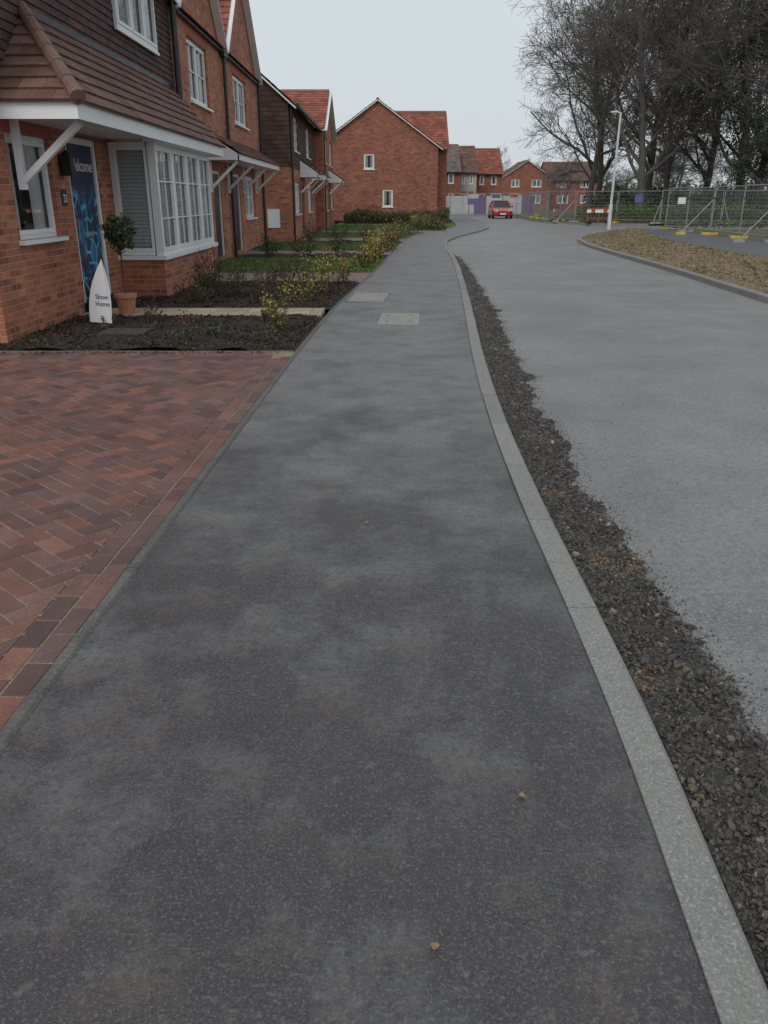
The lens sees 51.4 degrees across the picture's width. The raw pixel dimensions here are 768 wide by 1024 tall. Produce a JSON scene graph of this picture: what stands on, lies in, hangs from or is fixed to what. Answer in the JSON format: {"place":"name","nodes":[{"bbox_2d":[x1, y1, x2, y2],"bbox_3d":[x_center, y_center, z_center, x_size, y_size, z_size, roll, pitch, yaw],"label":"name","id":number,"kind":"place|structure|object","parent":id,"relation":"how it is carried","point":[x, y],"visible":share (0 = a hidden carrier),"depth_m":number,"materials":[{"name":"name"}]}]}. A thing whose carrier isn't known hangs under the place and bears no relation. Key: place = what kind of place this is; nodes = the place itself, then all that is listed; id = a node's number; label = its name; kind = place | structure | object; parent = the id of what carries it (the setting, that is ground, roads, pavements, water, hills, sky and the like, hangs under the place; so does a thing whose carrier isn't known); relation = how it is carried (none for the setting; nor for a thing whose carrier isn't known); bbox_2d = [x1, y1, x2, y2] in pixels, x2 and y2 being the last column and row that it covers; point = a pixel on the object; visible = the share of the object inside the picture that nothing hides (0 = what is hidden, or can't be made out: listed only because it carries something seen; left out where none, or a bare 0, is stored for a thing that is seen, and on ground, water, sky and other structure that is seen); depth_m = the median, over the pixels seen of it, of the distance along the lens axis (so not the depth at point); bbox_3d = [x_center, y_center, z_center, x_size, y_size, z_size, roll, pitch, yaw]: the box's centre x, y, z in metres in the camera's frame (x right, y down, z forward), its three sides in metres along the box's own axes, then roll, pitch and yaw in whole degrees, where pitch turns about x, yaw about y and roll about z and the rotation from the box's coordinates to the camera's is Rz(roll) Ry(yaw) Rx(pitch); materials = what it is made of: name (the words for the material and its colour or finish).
{"place":"outdoors","nodes":[
{"label":"outdoors","id":0,"kind":"place"},
{"bbox_2d":[0,352,293,729],"bbox_3d":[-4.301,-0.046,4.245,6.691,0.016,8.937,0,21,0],"label":"block paving driveway","id":1,"kind":"structure","parent":0,"point":[211,375],"depth_m":4.91,"materials":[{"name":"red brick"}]},
{"bbox_2d":[216,256,383,271],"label":"grass","id":2,"kind":"structure","parent":0,"point":[266,264],"depth_m":19.38,"materials":[{"name":"green plant"}]},
{"bbox_2d":[252,241,398,249],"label":"grass","id":3,"kind":"structure","parent":0,"point":[320,246],"depth_m":26.44,"materials":[{"name":"green plant"}]},
{"bbox_2d":[0,214,719,1023],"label":"pavement","id":4,"kind":"structure","parent":0,"point":[152,862],"depth_m":2.28,"materials":[{"name":"grey asphalt"}]},
{"bbox_2d":[0,225,455,755],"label":"edging","id":5,"kind":"object","parent":4,"relation":"on","point":[20,716],"visible":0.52,"depth_m":3.31,"materials":[{"name":"concrete"}]},
{"bbox_2d":[333,101,437,220],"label":"walls","id":6,"kind":"structure","parent":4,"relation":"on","point":[406,160],"depth_m":53.24,"materials":[{"name":"red brick"}]},
{"bbox_2d":[377,313,418,324],"bbox_3d":[0.205,-2.578,10.697,0.530,0.034,1.100,1,21,3],"label":"inspection cover","id":7,"kind":"object","parent":4,"relation":"on","point":[399,319],"visible":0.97,"depth_m":10.59,"materials":[{"name":"metal"}]},
{"bbox_2d":[0,201,764,350],"bbox_3d":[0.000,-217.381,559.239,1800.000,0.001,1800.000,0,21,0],"label":"ground","id":8,"kind":"structure","parent":0,"point":[176,349],"depth_m":12.66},
{"bbox_2d":[0,2,151,342],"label":"walls","id":9,"kind":"structure","parent":8,"relation":"on","point":[41,286],"depth_m":10.03,"materials":[{"name":"red brick"}]},
{"bbox_2d":[0,119,51,138],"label":"lintels","id":10,"kind":"object","parent":9,"relation":"attached to","point":[31,129],"visible":0.6,"depth_m":9.48,"materials":[{"name":"brick"}]},
{"bbox_2d":[0,18,79,100],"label":"canopy roof","id":11,"kind":"structure","parent":9,"relation":"attached to","point":[27,73],"depth_m":8.63,"materials":[{"name":"tile"}]},
{"bbox_2d":[18,0,85,104],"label":"hip tiles","id":12,"kind":"object","parent":11,"relation":"attached to","point":[54,59],"visible":0.98,"depth_m":8.71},
{"bbox_2d":[9,119,82,189],"bbox_3d":[-3.797,-4.068,9.092,0.800,0.740,0.090,0,21,0],"label":"canopy bracket","id":13,"kind":"object","parent":9,"relation":"attached to","point":[25,178],"visible":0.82,"depth_m":9.05,"materials":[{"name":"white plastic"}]},
{"bbox_2d":[18,119,145,141],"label":"canopy soffit","id":14,"kind":"structure","parent":9,"relation":"attached to","point":[97,130],"depth_m":10.37,"materials":[{"name":"white plastic"}]},
{"bbox_2d":[0,0,174,89],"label":"hung tiles","id":15,"kind":"object","parent":9,"relation":"attached to","point":[92,20],"visible":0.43,"depth_m":11.84,"materials":[{"name":"brown tile"}]},
{"bbox_2d":[65,137,110,299],"bbox_3d":[-4.260,-4.145,11.425,0.080,2.180,1.200,0,21,0],"label":"door frame","id":16,"kind":"object","parent":9,"relation":"attached to","point":[78,141],"visible":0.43,"depth_m":11.72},
{"bbox_2d":[66,143,104,299],"bbox_3d":[-4.270,-4.135,11.429,0.040,2.040,1.040,0,21,0],"label":"door","id":17,"kind":"structure","parent":16,"relation":"in","point":[85,205],"depth_m":11.41,"materials":[{"name":"blue plastic"}]},
{"bbox_2d":[19,25,159,245],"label":"window sills","id":18,"kind":"structure","parent":9,"relation":"attached to","point":[64,238],"depth_m":10.36,"materials":[{"name":"white plastic"}]},
{"bbox_2d":[4,0,214,254],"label":"window frames","id":19,"kind":"structure","parent":9,"relation":"attached to","point":[113,147],"depth_m":13.06,"materials":[{"name":"white plastic"}]},
{"bbox_2d":[6,0,150,229],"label":"curtains","id":20,"kind":"object","parent":19,"relation":"attached to","point":[34,187],"visible":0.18,"depth_m":9.95,"materials":[{"name":"fabric"}]},
{"bbox_2d":[8,0,210,252],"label":"room interior","id":21,"kind":"object","parent":9,"relation":"attached to","point":[25,210],"visible":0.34,"depth_m":10.16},
{"bbox_2d":[0,101,223,156],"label":"canopy fascia","id":22,"kind":"structure","parent":9,"relation":"attached to","point":[64,110],"depth_m":9.31,"materials":[{"name":"white plastic"}]},
{"bbox_2d":[37,18,226,147],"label":"canopy roof","id":23,"kind":"structure","parent":9,"relation":"attached to","point":[107,82],"depth_m":11.24,"materials":[{"name":"tile"}]},
{"bbox_2d":[29,7,173,88],"bbox_3d":[-4.195,-7.108,12.520,0.050,0.100,7.100,0,21,0],"label":"canopy flashing","id":24,"kind":"object","parent":23,"relation":"attached to","point":[44,18],"visible":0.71,"depth_m":11.46,"materials":[{"name":"black paint"}]},
{"bbox_2d":[117,0,209,247],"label":"blinds","id":25,"kind":"object","parent":9,"relation":"attached to","point":[122,10],"visible":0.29,"depth_m":13.29,"materials":[{"name":"plastic"}]},
{"bbox_2d":[169,0,180,96],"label":"downpipe","id":26,"kind":"object","parent":9,"relation":"attached to","point":[174,45],"depth_m":15.63,"materials":[{"name":"black plastic"}]},
{"bbox_2d":[0,313,323,351],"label":"mulch bed","id":27,"kind":"object","parent":8,"relation":"on","point":[103,340],"visible":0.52,"depth_m":9.22,"materials":[{"name":"brown wood"}]},
{"bbox_2d":[89,256,113,325],"bbox_3d":[-3.551,-2.730,9.913,0.342,0.851,0.232,0,21,0],"label":"feather flag sign","id":28,"kind":"object","parent":27,"relation":"on","point":[99,301],"visible":1,"depth_m":9.94,"materials":[{"name":"white fabric"}]},
{"bbox_2d":[259,277,291,332],"bbox_3d":[-1.286,-2.451,9.496,0.404,0.659,0.574,0,21,0],"label":"yellow shrub","id":29,"kind":"object","parent":27,"relation":"on","point":[273,309],"visible":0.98,"depth_m":9.45,"materials":[{"name":"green plant"}]},
{"bbox_2d":[81,308,324,316],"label":"slab path","id":30,"kind":"structure","parent":8,"relation":"on","point":[318,312],"depth_m":11.28,"materials":[{"name":"beige concrete"}]},
{"bbox_2d":[99,211,137,314],"bbox_3d":[-3.546,-3.369,10.818,0.495,1.338,0.505,0,21,0],"label":"potted bay tree","id":31,"kind":"object","parent":30,"relation":"on","point":[125,300],"visible":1,"depth_m":10.69,"materials":[{"name":"green plant"}]},
{"bbox_2d":[167,0,264,261],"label":"walls","id":32,"kind":"structure","parent":8,"relation":"on","point":[199,12],"depth_m":21.43,"materials":[{"name":"red brick"}]},
{"bbox_2d":[173,0,259,81],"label":"roof","id":33,"kind":"structure","parent":32,"relation":"attached to","point":[214,38],"depth_m":18.77,"materials":[{"name":"tile"}]},
{"bbox_2d":[167,0,258,84],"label":"gutter","id":34,"kind":"object","parent":33,"relation":"attached to","point":[191,22],"visible":0.93,"depth_m":19.09,"materials":[{"name":"black plastic"}]},
{"bbox_2d":[174,0,262,84],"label":"bargeboard","id":35,"kind":"object","parent":32,"relation":"attached to","point":[223,41],"visible":0.86,"depth_m":21.12,"materials":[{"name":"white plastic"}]},
{"bbox_2d":[184,22,253,176],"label":"lintels","id":36,"kind":"object","parent":32,"relation":"attached to","point":[192,34],"visible":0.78,"depth_m":18.56,"materials":[{"name":"brick"}]},
{"bbox_2d":[187,49,251,210],"bbox_3d":[-4.440,-9.795,21.294,0.240,3.800,9.000,0,21,0],"label":"room interior","id":37,"kind":"object","parent":32,"relation":"attached to","point":[203,92],"visible":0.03,"depth_m":19.07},
{"bbox_2d":[186,37,253,217],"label":"window frames","id":38,"kind":"structure","parent":32,"relation":"attached to","point":[193,46],"depth_m":19.11,"materials":[{"name":"white plastic"}]},
{"bbox_2d":[213,133,280,165],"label":"canopy roof","id":39,"kind":"structure","parent":32,"relation":"attached to","point":[244,149],"depth_m":21.36,"materials":[{"name":"brown tile"}]},
{"bbox_2d":[115,280,359,309],"bbox_3d":[-2.311,-3.715,13.554,3.738,0.095,4.050,0,21,0],"label":"mulch bed","id":40,"kind":"object","parent":8,"relation":"on","point":[180,305],"visible":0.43,"depth_m":12.41,"materials":[{"name":"brown wood"}]},
{"bbox_2d":[120,247,215,296],"bbox_3d":[-3.850,-4.484,14.730,0.700,0.600,4.100,0,21,0],"label":"bay base","id":41,"kind":"object","parent":40,"relation":"on","point":[146,278],"visible":0.6,"depth_m":12.88,"materials":[{"name":"red brick"}]},
{"bbox_2d":[146,142,165,255],"bbox_3d":[-3.540,-4.857,12.414,0.120,1.655,0.100,0,21,0],"label":"bay post","id":42,"kind":"object","parent":41,"relation":"on","point":[155,196],"visible":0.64,"depth_m":12.37,"materials":[{"name":"white plastic"}]},
{"bbox_2d":[116,150,209,245],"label":"shutters","id":43,"kind":"object","parent":41,"relation":"on","point":[140,205],"visible":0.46,"depth_m":12.70,"materials":[{"name":"white plastic"}]},
{"bbox_2d":[119,242,217,259],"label":"bay sill","id":44,"kind":"structure","parent":41,"relation":"on","point":[168,256],"depth_m":12.87,"materials":[{"name":"white plastic"}]},
{"bbox_2d":[173,278,218,303],"bbox_3d":[-2.812,-3.344,12.074,0.652,0.444,0.575,-15,26,-33],"label":"garden shrub","id":45,"kind":"object","parent":40,"relation":"on","point":[198,295],"visible":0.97,"depth_m":12.03,"materials":[{"name":"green plant"}]},
{"bbox_2d":[212,263,251,297],"bbox_3d":[-2.452,-3.787,12.936,0.675,0.639,0.832,0,21,0],"label":"garden shrub","id":46,"kind":"object","parent":40,"relation":"on","point":[237,277],"visible":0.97,"depth_m":12.87,"materials":[{"name":"green plant"}]},
{"bbox_2d":[239,268,277,302],"bbox_3d":[-1.852,-3.438,12.180,0.582,0.540,0.726,0,21,0],"label":"garden shrub","id":47,"kind":"object","parent":40,"relation":"on","point":[260,283],"visible":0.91,"depth_m":12.16,"materials":[{"name":"green plant"}]},
{"bbox_2d":[275,266,319,304],"bbox_3d":[-1.295,-3.402,12.036,0.671,0.578,0.432,0,21,0],"label":"garden shrub","id":48,"kind":"object","parent":40,"relation":"on","point":[300,290],"visible":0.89,"depth_m":12.02,"materials":[{"name":"yellow plant"}]},
{"bbox_2d":[303,256,331,296],"bbox_3d":[-1.092,-3.860,13.073,0.416,0.674,0.667,-3,22,-9],"label":"garden shrub","id":49,"kind":"object","parent":40,"relation":"on","point":[322,280],"visible":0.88,"depth_m":13.07,"materials":[{"name":"yellow plant"}]},
{"bbox_2d":[261,93,315,241],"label":"walls","id":50,"kind":"structure","parent":8,"relation":"on","point":[278,190],"depth_m":29.68,"materials":[{"name":"red brick"}]},
{"bbox_2d":[257,100,289,166],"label":"hung tiles","id":51,"kind":"object","parent":50,"relation":"attached to","point":[274,115],"visible":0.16,"depth_m":28.49,"materials":[{"name":"brown tile"}]},
{"bbox_2d":[288,102,314,169],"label":"hung tiles","id":52,"kind":"object","parent":50,"relation":"attached to","point":[303,123],"visible":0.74,"depth_m":32.78,"materials":[{"name":"brown tile"}]},
{"bbox_2d":[213,273,370,281],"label":"paved drive","id":53,"kind":"structure","parent":8,"relation":"on","point":[359,277],"depth_m":16.60,"materials":[{"name":"grey concrete"}]},
{"bbox_2d":[234,252,387,258],"bbox_3d":[-2.018,-7.165,22.325,4.324,0.084,1.600,0,21,0],"label":"mulch bed","id":54,"kind":"object","parent":8,"relation":"on","point":[348,255],"visible":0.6,"depth_m":22.28,"materials":[{"name":"brown soil"}]},
{"bbox_2d":[395,111,449,218],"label":"brick house wing","id":55,"kind":"structure","parent":8,"relation":"on","point":[433,125],"depth_m":55.43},
{"bbox_2d":[541,165,602,209],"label":"walls","id":56,"kind":"structure","parent":8,"relation":"on","point":[554,197],"depth_m":120.88,"materials":[{"name":"red brick"}]},
{"bbox_2d":[444,214,767,1023],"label":"kerb","id":57,"kind":"structure","parent":8,"relation":"on","point":[732,978],"depth_m":2.21,"materials":[{"name":"concrete"}]},
{"bbox_2d":[499,124,767,210],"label":"distant trees","id":58,"kind":"object","parent":8,"relation":"on","point":[625,177],"visible":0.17,"depth_m":98.08,"materials":[{"name":"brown plant"}]},
{"bbox_2d":[513,210,766,223],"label":"grass verge","id":59,"kind":"object","parent":8,"relation":"on","point":[551,212],"depth_m":69.50,"materials":[{"name":"green plant"}]},
{"bbox_2d":[476,175,501,195],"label":"walls","id":60,"kind":"structure","parent":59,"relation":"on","point":[487,187],"depth_m":96.32,"materials":[{"name":"red brick"}]},
{"bbox_2d":[446,195,533,213],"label":"site hoarding","id":61,"kind":"object","parent":59,"relation":"on","point":[482,209],"visible":0.38,"depth_m":83.98,"materials":[{"name":"wood"}]},
{"bbox_2d":[501,161,550,209],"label":"walls","id":62,"kind":"structure","parent":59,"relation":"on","point":[527,171],"depth_m":114.65,"materials":[{"name":"red brick"}]},
{"bbox_2d":[506,0,660,203],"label":"bare tree","id":63,"kind":"object","parent":59,"relation":"on","point":[600,176],"visible":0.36,"depth_m":75.35,"materials":[{"name":"brown plant"}]},
{"bbox_2d":[515,0,728,216],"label":"bare tree","id":64,"kind":"object","parent":59,"relation":"on","point":[594,171],"visible":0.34,"depth_m":68.24,"materials":[{"name":"brown plant"}]},
{"bbox_2d":[555,0,745,215],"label":"bare tree","id":65,"kind":"object","parent":59,"relation":"on","point":[651,161],"visible":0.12,"depth_m":73.00,"materials":[{"name":"brown plant"}]},
{"bbox_2d":[536,0,767,220],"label":"bare tree","id":66,"kind":"object","parent":59,"relation":"on","point":[641,175],"visible":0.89,"depth_m":56.07,"materials":[{"name":"brown plant"}]},
{"bbox_2d":[545,0,767,218],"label":"bare tree","id":67,"kind":"object","parent":59,"relation":"on","point":[668,168],"visible":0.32,"depth_m":60.66,"materials":[{"name":"brown plant"}]},
{"bbox_2d":[546,190,767,223],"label":"temporary fence","id":68,"kind":"object","parent":59,"relation":"on","point":[616,219],"visible":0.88,"depth_m":52.86,"materials":[{"name":"metal"}]},
{"bbox_2d":[573,199,767,222],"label":"hedge","id":69,"kind":"object","parent":59,"relation":"on","point":[640,212],"visible":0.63,"depth_m":54.64,"materials":[{"name":"green plant"}]},
{"bbox_2d":[583,185,767,214],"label":"hedgerow","id":70,"kind":"object","parent":59,"relation":"on","point":[626,196],"visible":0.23,"depth_m":77.28,"materials":[{"name":"green plant"}]},
{"bbox_2d":[620,0,766,216],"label":"bare tree","id":71,"kind":"object","parent":59,"relation":"on","point":[711,159],"visible":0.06,"depth_m":70.22,"materials":[{"name":"brown plant"}]},
{"bbox_2d":[623,0,767,219],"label":"bare tree","id":72,"kind":"object","parent":59,"relation":"on","point":[746,153],"visible":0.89,"depth_m":53.92,"materials":[{"name":"brown plant"}]},
{"bbox_2d":[646,0,767,219],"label":"bare tree","id":73,"kind":"object","parent":59,"relation":"on","point":[763,165],"visible":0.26,"depth_m":59.58,"materials":[{"name":"brown plant"}]},
{"bbox_2d":[711,0,767,111],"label":"bare tree","id":74,"kind":"object","parent":59,"relation":"on","point":[751,32],"visible":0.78,"depth_m":50.56,"materials":[{"name":"brown plant"}]},
{"bbox_2d":[578,229,767,302],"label":"kerb","id":75,"kind":"structure","parent":8,"relation":"on","point":[750,293],"depth_m":17.26,"materials":[{"name":"concrete"}]},
{"bbox_2d":[602,177,767,206],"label":"hedgerow","id":76,"kind":"object","parent":8,"relation":"on","point":[635,189],"visible":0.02,"depth_m":135.46,"materials":[{"name":"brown plant"}]},
{"bbox_2d":[643,229,767,257],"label":"footpath","id":77,"kind":"structure","parent":8,"relation":"on","point":[757,248],"depth_m":29.34,"materials":[{"name":"grey asphalt"}]},
{"bbox_2d":[662,184,767,242],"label":"temporary fence","id":78,"kind":"object","parent":77,"relation":"on","point":[740,238],"visible":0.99,"depth_m":35.28,"materials":[{"name":"metal"}]},
{"bbox_2d":[661,229,767,240],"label":"grass margin","id":79,"kind":"object","parent":8,"relation":"on","point":[726,234],"depth_m":38.40,"materials":[{"name":"green plant"}]},
{"bbox_2d":[330,223,454,229],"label":"lawn","id":80,"kind":"structure","parent":0,"point":[363,224],"depth_m":50.10,"materials":[{"name":"green plant"}]},
{"bbox_2d":[314,113,334,230],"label":"walls","id":81,"kind":"structure","parent":80,"relation":"on","point":[319,164],"depth_m":40.32,"materials":[{"name":"red brick"}]},
{"bbox_2d":[283,92,328,127],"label":"roof","id":82,"kind":"structure","parent":81,"relation":"attached to","point":[314,105],"depth_m":40.89,"materials":[{"name":"tile"}]},
{"bbox_2d":[343,204,449,223],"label":"hedge","id":83,"kind":"object","parent":80,"relation":"on","point":[376,216],"visible":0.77,"depth_m":51.51,"materials":[{"name":"green plant"}]},
{"bbox_2d":[415,213,446,230],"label":"hedge","id":84,"kind":"object","parent":80,"relation":"on","point":[433,222],"visible":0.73,"depth_m":41.49,"materials":[{"name":"green plant"}]},
{"bbox_2d":[249,0,767,197],"label":"sky","id":85,"kind":"structure","parent":0,"point":[455,57],"materials":[{"name":"grey"}]},
{"bbox_2d":[463,214,584,225],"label":"road","id":86,"kind":"structure","parent":0,"point":[497,220],"depth_m":57.83,"materials":[{"name":"grey asphalt"}]},
{"bbox_2d":[488,200,512,218],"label":"parked car","id":87,"kind":"object","parent":86,"relation":"on","point":[499,208],"visible":1,"depth_m":69.14,"materials":[{"name":"red paint"}]},
{"bbox_2d":[447,230,767,972],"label":"road","id":88,"kind":"structure","parent":0,"point":[649,451],"depth_m":6.58,"materials":[{"name":"grey asphalt"}]},
{"bbox_2d":[451,251,767,989],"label":"gravel strip","id":89,"kind":"object","parent":88,"relation":"on","point":[721,775],"visible":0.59,"depth_m":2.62,"materials":[{"name":"grey gravel"}]},
{"bbox_2d":[456,256,767,770],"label":"road chippings","id":90,"kind":"object","parent":88,"relation":"on","point":[607,516],"visible":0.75,"depth_m":3.83,"materials":[{"name":"gravel"}]},
{"bbox_2d":[487,226,767,229],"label":"side road","id":91,"kind":"structure","parent":0,"point":[557,227],"depth_m":47.69,"materials":[{"name":"grey asphalt"}]},
{"bbox_2d":[658,219,767,228],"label":"hedge","id":92,"kind":"object","parent":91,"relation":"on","point":[713,225],"visible":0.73,"depth_m":44.09,"materials":[{"name":"green plant"}]},
{"bbox_2d":[582,227,767,293],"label":"verge soil","id":93,"kind":"structure","parent":0,"point":[738,282],"depth_m":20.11,"materials":[{"name":"brown soil"}]},
{"bbox_2d":[589,228,767,280],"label":"verge grass tufts","id":94,"kind":"object","parent":93,"relation":"on","point":[648,237],"visible":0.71,"depth_m":25.19,"materials":[{"name":"green plant"}]},
{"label":"gutter","id":95,"kind":"object","parent":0,"visible":0},
{"bbox_2d":[447,145,460,171],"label":"roof","id":96,"kind":"structure","parent":95,"relation":"on","point":[453,160],"depth_m":89.58,"materials":[{"name":"tile"}]},
{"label":"gutter","id":97,"kind":"object","parent":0,"visible":0},
{"bbox_2d":[459,147,477,172],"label":"roof","id":98,"kind":"structure","parent":97,"relation":"on","point":[468,160],"depth_m":92.40,"materials":[{"name":"tile"}]},
{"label":"gutter","id":99,"kind":"object","parent":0,"visible":0},
{"bbox_2d":[475,149,503,173],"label":"roof","id":100,"kind":"structure","parent":99,"relation":"on","point":[489,161],"depth_m":97.16,"materials":[{"name":"tile"}]},
{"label":"gutter","id":101,"kind":"object","parent":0,"visible":0},
{"bbox_2d":[543,163,604,179],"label":"roof","id":102,"kind":"structure","parent":101,"relation":"on","point":[547,166],"depth_m":121.50,"materials":[{"name":"tile"}]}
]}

